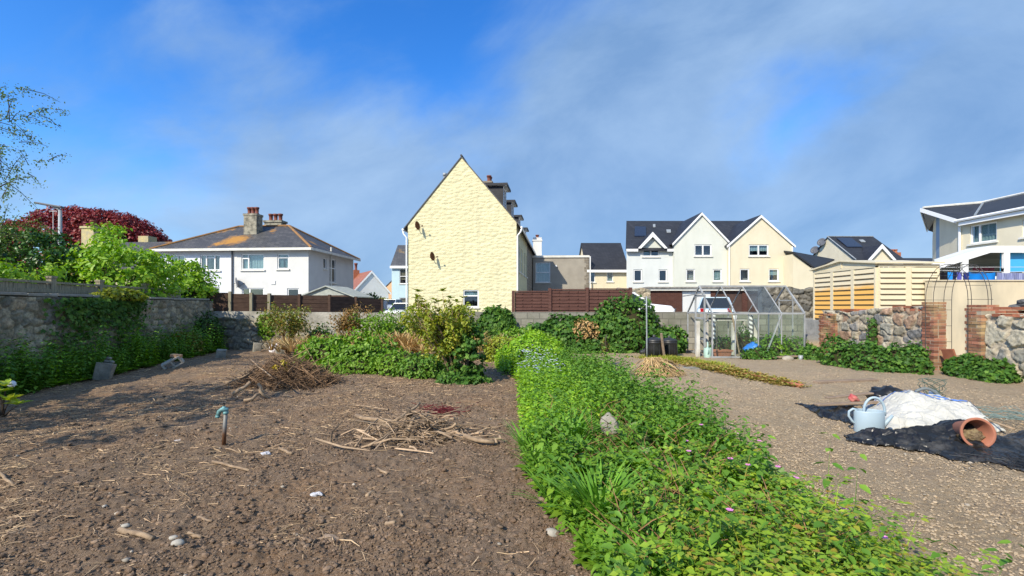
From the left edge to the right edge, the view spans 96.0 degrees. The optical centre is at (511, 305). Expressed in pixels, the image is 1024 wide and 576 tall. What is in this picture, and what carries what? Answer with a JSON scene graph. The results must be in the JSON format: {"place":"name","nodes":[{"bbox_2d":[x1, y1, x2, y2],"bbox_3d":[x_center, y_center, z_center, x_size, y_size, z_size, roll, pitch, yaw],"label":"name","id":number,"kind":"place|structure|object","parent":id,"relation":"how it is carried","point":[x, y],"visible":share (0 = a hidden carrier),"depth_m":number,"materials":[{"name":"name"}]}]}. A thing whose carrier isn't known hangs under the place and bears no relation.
{"place":"outdoors","nodes":[
{"label":"outdoors","id":0,"kind":"place"},
{"bbox_2d":[0,333,1023,575],"bbox_3d":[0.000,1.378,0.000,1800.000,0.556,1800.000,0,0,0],"label":"ground","id":1,"kind":"structure","parent":0,"point":[519,561],"depth_m":4.37,"materials":[{"name":"soil"}]},
{"bbox_2d":[0,378,33,416],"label":"laurel sprig","id":2,"kind":"object","parent":1,"relation":"on","point":[11,398],"visible":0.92,"depth_m":6.51,"materials":[{"name":"green plant"}]},
{"bbox_2d":[0,257,70,284],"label":"broadleaf tree","id":3,"kind":"object","parent":1,"relation":"on","point":[7,268],"visible":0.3,"depth_m":11.35,"materials":[{"name":"green plant"}]},
{"bbox_2d":[0,80,71,261],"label":"birch tree","id":4,"kind":"object","parent":1,"relation":"on","point":[11,180],"visible":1,"depth_m":9.17,"materials":[{"name":"green plant"}]},
{"bbox_2d":[0,225,99,285],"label":"broadleaf tree","id":5,"kind":"object","parent":1,"relation":"on","point":[27,253],"visible":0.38,"depth_m":13.63,"materials":[{"name":"green plant"}]},
{"bbox_2d":[0,204,172,274],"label":"copper beech","id":6,"kind":"object","parent":1,"relation":"on","point":[74,218],"visible":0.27,"depth_m":39.59,"materials":[{"name":"red plant"}]},
{"bbox_2d":[68,221,132,270],"bbox_3d":[-14.177,-0.639,15.980,1.610,4.682,1.628,0,0,0],"label":"broadleaf tree","id":7,"kind":"object","parent":1,"relation":"on","point":[106,234],"visible":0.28,"depth_m":15.98,"materials":[{"name":"green plant"}]},
{"bbox_2d":[39,220,169,286],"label":"old cottage","id":8,"kind":"structure","parent":1,"relation":"on","point":[147,242],"depth_m":33.83,"materials":[{"name":"grey stone"}]},
{"bbox_2d":[92,362,116,379],"bbox_3d":[-8.791,1.415,9.941,0.352,0.433,0.253,0,0,-22],"label":"concrete block","id":9,"kind":"object","parent":1,"relation":"on","point":[103,371],"depth_m":9.85,"materials":[{"name":"grey concrete"}]},
{"bbox_2d":[0,292,212,380],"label":"stone wall","id":10,"kind":"structure","parent":1,"relation":"on","point":[23,312],"depth_m":10.00,"materials":[{"name":"stone"}]},
{"bbox_2d":[0,276,180,299],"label":"timber fence","id":11,"kind":"object","parent":10,"relation":"on","point":[51,285],"visible":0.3,"depth_m":10.70,"materials":[{"name":"grey wood"}]},
{"bbox_2d":[40,296,153,363],"bbox_3d":[-10.026,0.584,11.433,0.306,1.637,4.019,0,0,-10],"label":"wall ivy","id":12,"kind":"object","parent":10,"relation":"attached to","point":[121,308],"depth_m":10.95,"materials":[{"name":"green plant"}]},
{"bbox_2d":[89,286,148,302],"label":"wall top ivy","id":13,"kind":"object","parent":10,"relation":"on","point":[118,293],"depth_m":11.81,"materials":[{"name":"green plant"}]},
{"bbox_2d":[0,317,229,398],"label":"wall weeds","id":14,"kind":"object","parent":1,"relation":"on","point":[25,387],"depth_m":9.96,"materials":[{"name":"green plant"}]},
{"bbox_2d":[46,235,187,299],"bbox_3d":[-12.537,-0.262,14.628,3.852,3.942,3.046,0,0,0],"label":"broadleaf tree","id":15,"kind":"object","parent":1,"relation":"on","point":[91,268],"visible":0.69,"depth_m":14.10,"materials":[{"name":"green plant"}]},
{"bbox_2d":[125,253,221,300],"bbox_3d":[-12.904,-0.134,17.598,3.473,3.684,2.684,0,0,0],"label":"broadleaf tree","id":16,"kind":"object","parent":1,"relation":"on","point":[194,276],"visible":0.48,"depth_m":17.40,"materials":[{"name":"green plant"}]},
{"bbox_2d":[166,330,204,355],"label":"corner bush","id":17,"kind":"object","parent":1,"relation":"on","point":[193,340],"visible":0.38,"depth_m":14.53,"materials":[{"name":"green plant"}]},
{"bbox_2d":[194,309,224,347],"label":"corner bush","id":18,"kind":"object","parent":1,"relation":"on","point":[206,321],"visible":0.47,"depth_m":16.00,"materials":[{"name":"green plant"}]},
{"bbox_2d":[149,207,360,294],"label":"semi detached house","id":19,"kind":"structure","parent":1,"relation":"on","point":[255,255],"depth_m":30.60,"materials":[{"name":"white paint"}]},
{"bbox_2d":[239,254,264,270],"bbox_3d":[-17.035,-2.853,30.352,1.720,1.126,0.315,0,0,4],"label":"window","id":20,"kind":"structure","parent":19,"relation":"in","point":[250,262],"depth_m":30.46,"materials":[{"name":"white plastic"}]},
{"bbox_2d":[0,354,544,575],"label":"straw litter","id":21,"kind":"object","parent":1,"relation":"on","point":[105,426],"visible":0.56,"depth_m":5.90,"materials":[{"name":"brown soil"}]},
{"bbox_2d":[224,344,349,391],"bbox_3d":[-4.506,1.204,9.253,2.423,0.827,1.918,0,0,0],"label":"brush heap","id":22,"kind":"object","parent":1,"relation":"on","point":[305,372],"visible":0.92,"depth_m":8.97,"materials":[{"name":"brown wood"}]},
{"bbox_2d":[256,301,319,354],"bbox_3d":[-7.385,0.722,15.309,1.954,1.771,1.525,0,0,42],"label":"berry shrub","id":23,"kind":"object","parent":1,"relation":"on","point":[294,322],"visible":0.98,"depth_m":15.06,"materials":[{"name":"green plant"}]},
{"bbox_2d":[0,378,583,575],"bbox_3d":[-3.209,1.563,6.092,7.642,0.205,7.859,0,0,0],"label":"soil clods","id":24,"kind":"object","parent":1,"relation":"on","point":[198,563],"visible":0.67,"depth_m":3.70,"materials":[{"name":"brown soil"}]},
{"bbox_2d":[201,291,383,312],"bbox_3d":[-8.692,0.349,19.034,7.041,1.902,1.013,0,0,-31],"label":"slatted fence","id":25,"kind":"object","parent":1,"relation":"on","point":[229,301],"visible":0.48,"depth_m":18.62,"materials":[{"name":"brown wood"}]},
{"bbox_2d":[293,331,350,365],"bbox_3d":[-4.862,1.376,11.981,1.843,1.470,1.456,0,0,0],"label":"weed mound","id":26,"kind":"object","parent":1,"relation":"on","point":[321,346],"visible":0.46,"depth_m":11.62,"materials":[{"name":"green plant"}]},
{"bbox_2d":[302,285,373,298],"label":"garden shed","id":27,"kind":"structure","parent":1,"relation":"on","point":[334,291],"depth_m":26.06,"materials":[{"name":"grey wood"}]},
{"bbox_2d":[313,354,378,375],"bbox_3d":[-3.976,1.488,10.984,1.730,0.650,0.935,0,0,0],"label":"weed mound","id":28,"kind":"object","parent":1,"relation":"on","point":[347,364],"visible":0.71,"depth_m":10.80,"materials":[{"name":"green plant"}]},
{"bbox_2d":[326,301,373,335],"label":"bronze shrub","id":29,"kind":"object","parent":1,"relation":"on","point":[344,324],"visible":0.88,"depth_m":15.42,"materials":[{"name":"brown plant"}]},
{"bbox_2d":[320,326,403,363],"bbox_3d":[-3.805,1.352,11.886,2.224,1.667,1.548,0,0,0],"label":"weed mound","id":30,"kind":"object","parent":1,"relation":"on","point":[365,347],"visible":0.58,"depth_m":11.64,"materials":[{"name":"green plant"}]},
{"bbox_2d":[353,263,390,298],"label":"bungalow","id":31,"kind":"object","parent":1,"relation":"on","point":[367,282],"visible":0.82,"depth_m":59.48,"materials":[{"name":"white paint"}]},
{"bbox_2d":[347,303,413,336],"bbox_3d":[-4.397,0.752,15.518,2.223,1.717,2.029,0,0,-19],"label":"green shrub","id":32,"kind":"object","parent":1,"relation":"on","point":[390,327],"visible":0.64,"depth_m":15.41,"materials":[{"name":"green plant"}]},
{"bbox_2d":[259,330,519,353],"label":"dry grass","id":33,"kind":"structure","parent":1,"relation":"on","point":[406,342],"depth_m":13.60,"materials":[{"name":"beige plant"}]},
{"bbox_2d":[364,347,427,375],"bbox_3d":[-2.663,1.461,10.951,1.450,0.964,1.181,0,0,20],"label":"weed mound","id":34,"kind":"object","parent":1,"relation":"on","point":[385,364],"visible":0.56,"depth_m":10.69,"materials":[{"name":"green plant"}]},
{"bbox_2d":[390,245,407,302],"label":"pale blue house","id":35,"kind":"structure","parent":1,"relation":"on","point":[398,265],"depth_m":56.00,"materials":[{"name":"paint"}]},
{"bbox_2d":[312,403,506,453],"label":"twigs","id":36,"kind":"object","parent":1,"relation":"on","point":[434,420],"visible":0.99,"depth_m":5.43,"materials":[{"name":"beige wood"}]},
{"bbox_2d":[385,353,446,379],"bbox_3d":[-2.109,1.497,10.393,1.480,0.867,0.971,0,0,0],"label":"weed mound","id":37,"kind":"object","parent":1,"relation":"on","point":[425,368],"visible":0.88,"depth_m":10.17,"materials":[{"name":"green plant"}]},
{"bbox_2d":[404,288,466,360],"bbox_3d":[-1.581,0.447,9.513,1.330,1.644,0.520,0,0,0],"label":"whippy shrub","id":38,"kind":"object","parent":1,"relation":"on","point":[434,302],"visible":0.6,"depth_m":9.55,"materials":[{"name":"green plant"}]},
{"bbox_2d":[397,294,482,371],"bbox_3d":[-1.487,0.661,9.697,1.728,1.820,1.672,0,0,0],"label":"tall shrub","id":39,"kind":"object","parent":1,"relation":"on","point":[429,331],"visible":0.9,"depth_m":9.37,"materials":[{"name":"green plant"}]},
{"bbox_2d":[440,319,488,377],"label":"ivy column","id":40,"kind":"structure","parent":1,"relation":"on","point":[472,355],"depth_m":9.42,"materials":[{"name":"green plant"}]},
{"bbox_2d":[434,368,494,385],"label":"ivy","id":41,"kind":"object","parent":1,"relation":"on","point":[459,377],"visible":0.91,"depth_m":9.29,"materials":[{"name":"green plant"}]},
{"bbox_2d":[402,154,536,312],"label":"terraced house","id":42,"kind":"structure","parent":1,"relation":"on","point":[471,234],"depth_m":29.41,"materials":[{"name":"yellow paint"}]},
{"bbox_2d":[476,304,519,348],"bbox_3d":[-0.597,0.871,16.815,1.821,1.892,0.769,0,0,0],"label":"ivy drape","id":43,"kind":"object","parent":1,"relation":"on","point":[497,319],"visible":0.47,"depth_m":16.63,"materials":[{"name":"green plant"}]},
{"bbox_2d":[479,335,520,361],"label":"alexanders","id":44,"kind":"object","parent":1,"relation":"on","point":[490,354],"visible":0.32,"depth_m":13.08,"materials":[{"name":"yellow plant"}]},
{"bbox_2d":[207,311,803,349],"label":"block wall","id":45,"kind":"structure","parent":1,"relation":"on","point":[242,329],"depth_m":16.89,"materials":[{"name":"concrete"}]},
{"bbox_2d":[491,329,565,365],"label":"alexanders","id":46,"kind":"object","parent":1,"relation":"on","point":[529,338],"visible":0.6,"depth_m":11.78,"materials":[{"name":"green plant"}]},
{"bbox_2d":[493,348,615,443],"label":"lime weeds","id":47,"kind":"object","parent":1,"relation":"on","point":[521,408],"visible":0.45,"depth_m":6.79,"materials":[{"name":"green plant"}]},
{"bbox_2d":[532,235,590,290],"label":"flat roofed wing","id":48,"kind":"structure","parent":1,"relation":"on","point":[560,271],"depth_m":43.86,"materials":[{"name":"beige paint"}]},
{"bbox_2d":[535,262,550,282],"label":"window","id":49,"kind":"structure","parent":48,"relation":"in","point":[542,269],"depth_m":44.14,"materials":[{"name":"blue plastic"}]},
{"bbox_2d":[528,404,614,441],"bbox_3d":[0.584,1.271,4.725,0.980,0.458,0.985,0,0,0],"label":"grass clump","id":50,"kind":"object","parent":1,"relation":"on","point":[577,425],"visible":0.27,"depth_m":4.75,"materials":[{"name":"green plant"}]},
{"bbox_2d":[512,287,631,311],"bbox_3d":[2.383,0.283,18.271,4.790,2.034,0.144,0,0,-2],"label":"slatted fence","id":51,"kind":"object","parent":1,"relation":"on","point":[586,299],"visible":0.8,"depth_m":18.24,"materials":[{"name":"brown paint"}]},
{"bbox_2d":[541,310,612,353],"bbox_3d":[2.186,0.995,16.137,2.894,1.701,2.066,0,0,0],"label":"ivy mound","id":52,"kind":"object","parent":1,"relation":"on","point":[565,330],"visible":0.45,"depth_m":15.55,"materials":[{"name":"green plant"}]},
{"bbox_2d":[572,318,599,341],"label":"dry stems","id":53,"kind":"object","parent":52,"relation":"on","point":[586,329],"visible":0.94,"depth_m":15.38,"materials":[{"name":"beige plant"}]},
{"bbox_2d":[492,401,698,575],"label":"rough grass","id":54,"kind":"structure","parent":1,"relation":"on","point":[535,480],"depth_m":3.50,"materials":[{"name":"green plant"}]},
{"bbox_2d":[533,456,660,526],"bbox_3d":[0.573,1.317,3.234,0.894,0.444,0.882,0,0,30],"label":"grass clump","id":55,"kind":"object","parent":1,"relation":"on","point":[584,493],"visible":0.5,"depth_m":3.27,"materials":[{"name":"green plant"}]},
{"bbox_2d":[579,243,626,289],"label":"cream cottage","id":56,"kind":"structure","parent":1,"relation":"on","point":[608,265],"depth_m":44.44,"materials":[{"name":"stone"}]},
{"bbox_2d":[587,289,663,353],"bbox_3d":[3.861,0.729,16.291,2.976,2.639,2.000,0,0,0],"label":"ivy mound","id":57,"kind":"object","parent":1,"relation":"on","point":[625,322],"visible":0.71,"depth_m":15.69,"materials":[{"name":"green plant"}]},
{"bbox_2d":[645,335,662,356],"bbox_3d":[4.348,1.240,14.100,0.564,0.720,0.550,0,0,0],"label":"compost bin","id":58,"kind":"object","parent":1,"relation":"on","point":[654,345],"visible":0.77,"depth_m":13.87,"materials":[{"name":"black plastic"}]},
{"bbox_2d":[630,357,693,377],"bbox_3d":[3.409,1.384,10.578,1.619,0.419,0.801,0,0,0],"label":"straw heap","id":59,"kind":"object","parent":1,"relation":"on","point":[647,363],"visible":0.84,"depth_m":10.44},
{"bbox_2d":[654,324,688,353],"bbox_3d":[5.335,1.149,15.589,1.272,1.076,1.227,0,0,21],"label":"ivy mound","id":60,"kind":"object","parent":1,"relation":"on","point":[677,333],"visible":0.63,"depth_m":15.30,"materials":[{"name":"green plant"}]},
{"bbox_2d":[626,221,752,288],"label":"grey white house","id":61,"kind":"structure","parent":1,"relation":"on","point":[644,239],"depth_m":38.00,"materials":[{"name":"paint"}]},
{"bbox_2d":[651,212,729,286],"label":"house","id":62,"kind":"structure","parent":1,"relation":"on","point":[699,229],"depth_m":37.60,"materials":[{"name":"paint"}]},
{"bbox_2d":[637,287,773,311],"bbox_3d":[12.037,0.244,29.450,8.325,2.712,5.300,0,0,0],"label":"garage row","id":63,"kind":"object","parent":1,"relation":"on","point":[673,298],"visible":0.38,"depth_m":27.00,"materials":[{"name":"white brick"}]},
{"bbox_2d":[682,291,710,311],"bbox_3d":[10.819,0.170,27.090,1.681,2.060,0.060,0,0,0],"label":"door","id":64,"kind":"structure","parent":63,"relation":"in","point":[686,301],"depth_m":27.06,"materials":[{"name":"white paint"}]},
{"bbox_2d":[716,291,741,311],"bbox_3d":[12.713,0.170,27.090,1.569,2.060,0.060,0,0,0],"label":"door","id":65,"kind":"structure","parent":63,"relation":"in","point":[737,305],"depth_m":27.06,"materials":[{"name":"brown paint"}]},
{"bbox_2d":[543,390,868,568],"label":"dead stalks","id":66,"kind":"object","parent":1,"relation":"on","point":[658,537],"visible":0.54,"depth_m":2.98,"materials":[{"name":"green plant"}]},
{"bbox_2d":[697,297,733,311],"bbox_3d":[10.571,0.305,24.009,1.680,1.490,4.180,0,0,23],"label":"parked car","id":67,"kind":"object","parent":1,"relation":"on","point":[720,304],"visible":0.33,"depth_m":22.52,"materials":[{"name":"silver metal"}]},
{"bbox_2d":[493,353,939,575],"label":"weeds","id":68,"kind":"object","parent":1,"relation":"on","point":[602,566],"visible":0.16,"depth_m":3.17,"materials":[{"name":"green plant"}]},
{"bbox_2d":[669,356,811,386],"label":"edging weeds","id":69,"kind":"object","parent":1,"relation":"on","point":[732,369],"visible":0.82,"depth_m":10.54,"materials":[{"name":"yellow plant"}]},
{"bbox_2d":[682,285,804,357],"bbox_3d":[7.411,0.467,15.006,2.929,2.265,2.190,0,0,0],"label":"greenhouse","id":70,"kind":"object","parent":1,"relation":"on","point":[711,312],"visible":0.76,"depth_m":14.57,"materials":[{"name":"metal"}]},
{"bbox_2d":[682,292,705,355],"bbox_3d":[5.988,0.571,15.200,0.083,1.977,1.801,0,0,0],"label":"door","id":71,"kind":"structure","parent":70,"relation":"in","point":[696,295],"depth_m":14.40,"materials":[{"name":"metal"}]},
{"bbox_2d":[724,215,795,284],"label":"cream gabled house","id":72,"kind":"structure","parent":1,"relation":"on","point":[765,241],"depth_m":37.30,"materials":[{"name":"paint"}]},
{"bbox_2d":[740,345,779,359],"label":"greenhouse weeds","id":73,"kind":"object","parent":1,"relation":"on","point":[757,353],"visible":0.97,"depth_m":13.63,"materials":[{"name":"green plant"}]},
{"bbox_2d":[592,422,927,575],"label":"silvery weeds","id":74,"kind":"object","parent":1,"relation":"on","point":[780,470],"visible":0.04,"depth_m":3.90,"materials":[{"name":"green plant"}]},
{"bbox_2d":[497,331,1023,575],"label":"nettles","id":75,"kind":"object","parent":1,"relation":"on","point":[621,392],"visible":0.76,"depth_m":3.85,"materials":[{"name":"green plant"}]},
{"bbox_2d":[548,408,849,552],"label":"broad docks","id":76,"kind":"object","parent":75,"relation":"on","point":[671,463],"visible":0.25,"depth_m":3.62,"materials":[{"name":"green plant"}]},
{"bbox_2d":[752,332,791,355],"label":"greenhouse weeds","id":77,"kind":"object","parent":1,"relation":"on","point":[775,343],"visible":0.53,"depth_m":14.09,"materials":[{"name":"green plant"}]},
{"bbox_2d":[758,286,812,317],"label":"stone wall","id":78,"kind":"structure","parent":1,"relation":"on","point":[804,298],"depth_m":20.79,"materials":[{"name":"stone"}]},
{"bbox_2d":[769,251,834,288],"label":"lean to house","id":79,"kind":"structure","parent":1,"relation":"on","point":[797,273],"depth_m":36.06,"materials":[{"name":"stone"}]},
{"bbox_2d":[606,404,999,575],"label":"herb robert","id":80,"kind":"object","parent":1,"relation":"on","point":[768,569],"visible":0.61,"depth_m":2.33,"materials":[{"name":"green plant"}]},
{"bbox_2d":[794,343,820,359],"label":"ivy clump","id":81,"kind":"object","parent":1,"relation":"on","point":[808,351],"visible":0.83,"depth_m":13.60,"materials":[{"name":"green plant"}]},
{"bbox_2d":[795,403,856,424],"bbox_3d":[4.812,1.546,6.665,0.946,0.136,1.353,0,0,18],"label":"black sheet","id":82,"kind":"object","parent":1,"relation":"on","point":[837,413],"visible":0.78,"depth_m":6.70,"materials":[{"name":"black plastic"}]},
{"bbox_2d":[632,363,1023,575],"bbox_3d":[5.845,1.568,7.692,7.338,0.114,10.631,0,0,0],"label":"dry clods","id":83,"kind":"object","parent":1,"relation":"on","point":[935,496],"visible":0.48,"depth_m":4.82,"materials":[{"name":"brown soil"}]},
{"bbox_2d":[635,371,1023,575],"bbox_3d":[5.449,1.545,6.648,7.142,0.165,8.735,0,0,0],"label":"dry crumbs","id":84,"kind":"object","parent":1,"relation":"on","point":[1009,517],"visible":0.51,"depth_m":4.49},
{"bbox_2d":[816,333,858,367],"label":"ivy clump","id":85,"kind":"object","parent":1,"relation":"on","point":[832,355],"visible":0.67,"depth_m":12.23,"materials":[{"name":"green plant"}]},
{"bbox_2d":[812,236,904,273],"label":"solar roof house","id":86,"kind":"structure","parent":1,"relation":"on","point":[836,248],"depth_m":42.41,"materials":[{"name":"stone"}]},
{"bbox_2d":[841,339,895,372],"bbox_3d":[9.040,1.376,11.693,1.037,1.062,1.455,0,0,0],"label":"ivy clump","id":87,"kind":"object","parent":1,"relation":"on","point":[864,358],"visible":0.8,"depth_m":11.46,"materials":[{"name":"green plant"}]},
{"bbox_2d":[847,396,893,431],"bbox_3d":[4.500,1.367,5.786,0.511,0.466,0.226,0,0,12],"label":"watering can","id":88,"kind":"object","parent":1,"relation":"on","point":[863,417],"visible":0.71,"depth_m":5.74,"materials":[{"name":"blue plastic"}]},
{"bbox_2d":[818,302,946,369],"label":"ruined stone wall","id":89,"kind":"structure","parent":1,"relation":"on","point":[901,325],"depth_m":12.59,"materials":[{"name":"stone"}]},
{"bbox_2d":[871,342,912,372],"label":"ivy clump","id":90,"kind":"object","parent":1,"relation":"on","point":[892,351],"visible":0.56,"depth_m":11.13,"materials":[{"name":"green plant"}]},
{"bbox_2d":[896,340,935,374],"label":"ivy clump","id":91,"kind":"object","parent":1,"relation":"on","point":[919,360],"visible":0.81,"depth_m":10.83,"materials":[{"name":"green plant"}]},
{"bbox_2d":[843,419,1023,471],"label":"black sheet","id":92,"kind":"object","parent":1,"relation":"on","point":[940,438],"visible":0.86,"depth_m":5.08,"materials":[{"name":"black plastic"}]},
{"bbox_2d":[952,417,996,446],"bbox_3d":[5.109,1.404,5.149,0.332,0.332,0.266,0,-8,12],"label":"plant pot","id":93,"kind":"object","parent":92,"relation":"on","point":[984,431],"visible":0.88,"depth_m":5.06,"materials":[{"name":"ceramic"}]},
{"bbox_2d":[949,450,1023,472],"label":"frayed threads","id":94,"kind":"object","parent":92,"relation":"on","point":[1017,459],"visible":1,"depth_m":4.57,"materials":[{"name":"black plastic"}]},
{"bbox_2d":[861,387,1005,432],"bbox_3d":[5.845,1.394,6.468,1.346,0.440,1.869,0,0,28],"label":"builders sack","id":95,"kind":"object","parent":1,"relation":"on","point":[907,408],"visible":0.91,"depth_m":6.25,"materials":[{"name":"white"}]},
{"bbox_2d":[925,264,992,350],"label":"garden arch","id":96,"kind":"structure","parent":1,"relation":"on","point":[962,267],"depth_m":11.16,"materials":[{"name":"black metal"}]},
{"bbox_2d":[939,352,983,378],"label":"ivy clump","id":97,"kind":"object","parent":1,"relation":"on","point":[950,367],"visible":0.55,"depth_m":10.33,"materials":[{"name":"green plant"}]},
{"bbox_2d":[920,192,1023,272],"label":"cream house","id":98,"kind":"structure","parent":1,"relation":"on","point":[958,227],"depth_m":23.62,"materials":[{"name":"white"}]},
{"bbox_2d":[925,246,1023,279],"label":"canopy","id":99,"kind":"object","parent":98,"relation":"attached to","point":[986,257],"visible":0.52,"depth_m":17.64,"materials":[{"name":"white plastic"}]},
{"bbox_2d":[1000,253,1023,271],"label":"window","id":100,"kind":"structure","parent":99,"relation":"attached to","point":[1016,262],"depth_m":17.84,"materials":[{"name":"blue"}]},
{"bbox_2d":[967,221,997,245],"bbox_3d":[23.367,-3.561,22.800,0.315,1.024,1.460,0,0,0],"label":"window","id":101,"kind":"structure","parent":98,"relation":"in","point":[986,233],"depth_m":22.90,"materials":[{"name":"white plastic"}]},
{"bbox_2d":[923,280,1023,354],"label":"garden wall","id":102,"kind":"structure","parent":1,"relation":"on","point":[1006,293],"depth_m":14.86,"materials":[{"name":"beige paint"}]},
{"bbox_2d":[961,357,1023,383],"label":"ivy clump","id":103,"kind":"object","parent":1,"relation":"on","point":[992,371],"visible":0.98,"depth_m":9.64,"materials":[{"name":"green plant"}]},
{"bbox_2d":[964,299,1023,382],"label":"ruined stone wall","id":104,"kind":"structure","parent":1,"relation":"on","point":[991,332],"depth_m":10.01,"materials":[{"name":"stone"}]},
{"bbox_2d":[976,406,1023,420],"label":"wire netting","id":105,"kind":"object","parent":1,"relation":"on","point":[1015,417],"visible":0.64,"depth_m":6.29,"materials":[{"name":"grey"}]},
{"bbox_2d":[0,0,1023,285],"label":"sky","id":106,"kind":"structure","parent":0,"point":[340,119],"materials":[{"name":"blue"}]},
{"bbox_2d":[627,353,735,365],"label":"edging grass","id":107,"kind":"structure","parent":0,"point":[681,359],"depth_m":13.00,"materials":[{"name":"green plant"}]},
{"bbox_2d":[805,318,818,334],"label":"wall","id":108,"kind":"structure","parent":0,"point":[811,326],"depth_m":18.08,"materials":[{"name":"concrete"}]},
{"bbox_2d":[809,260,944,319],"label":"slatted fence","id":109,"kind":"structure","parent":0,"point":[860,284],"depth_m":15.55,"materials":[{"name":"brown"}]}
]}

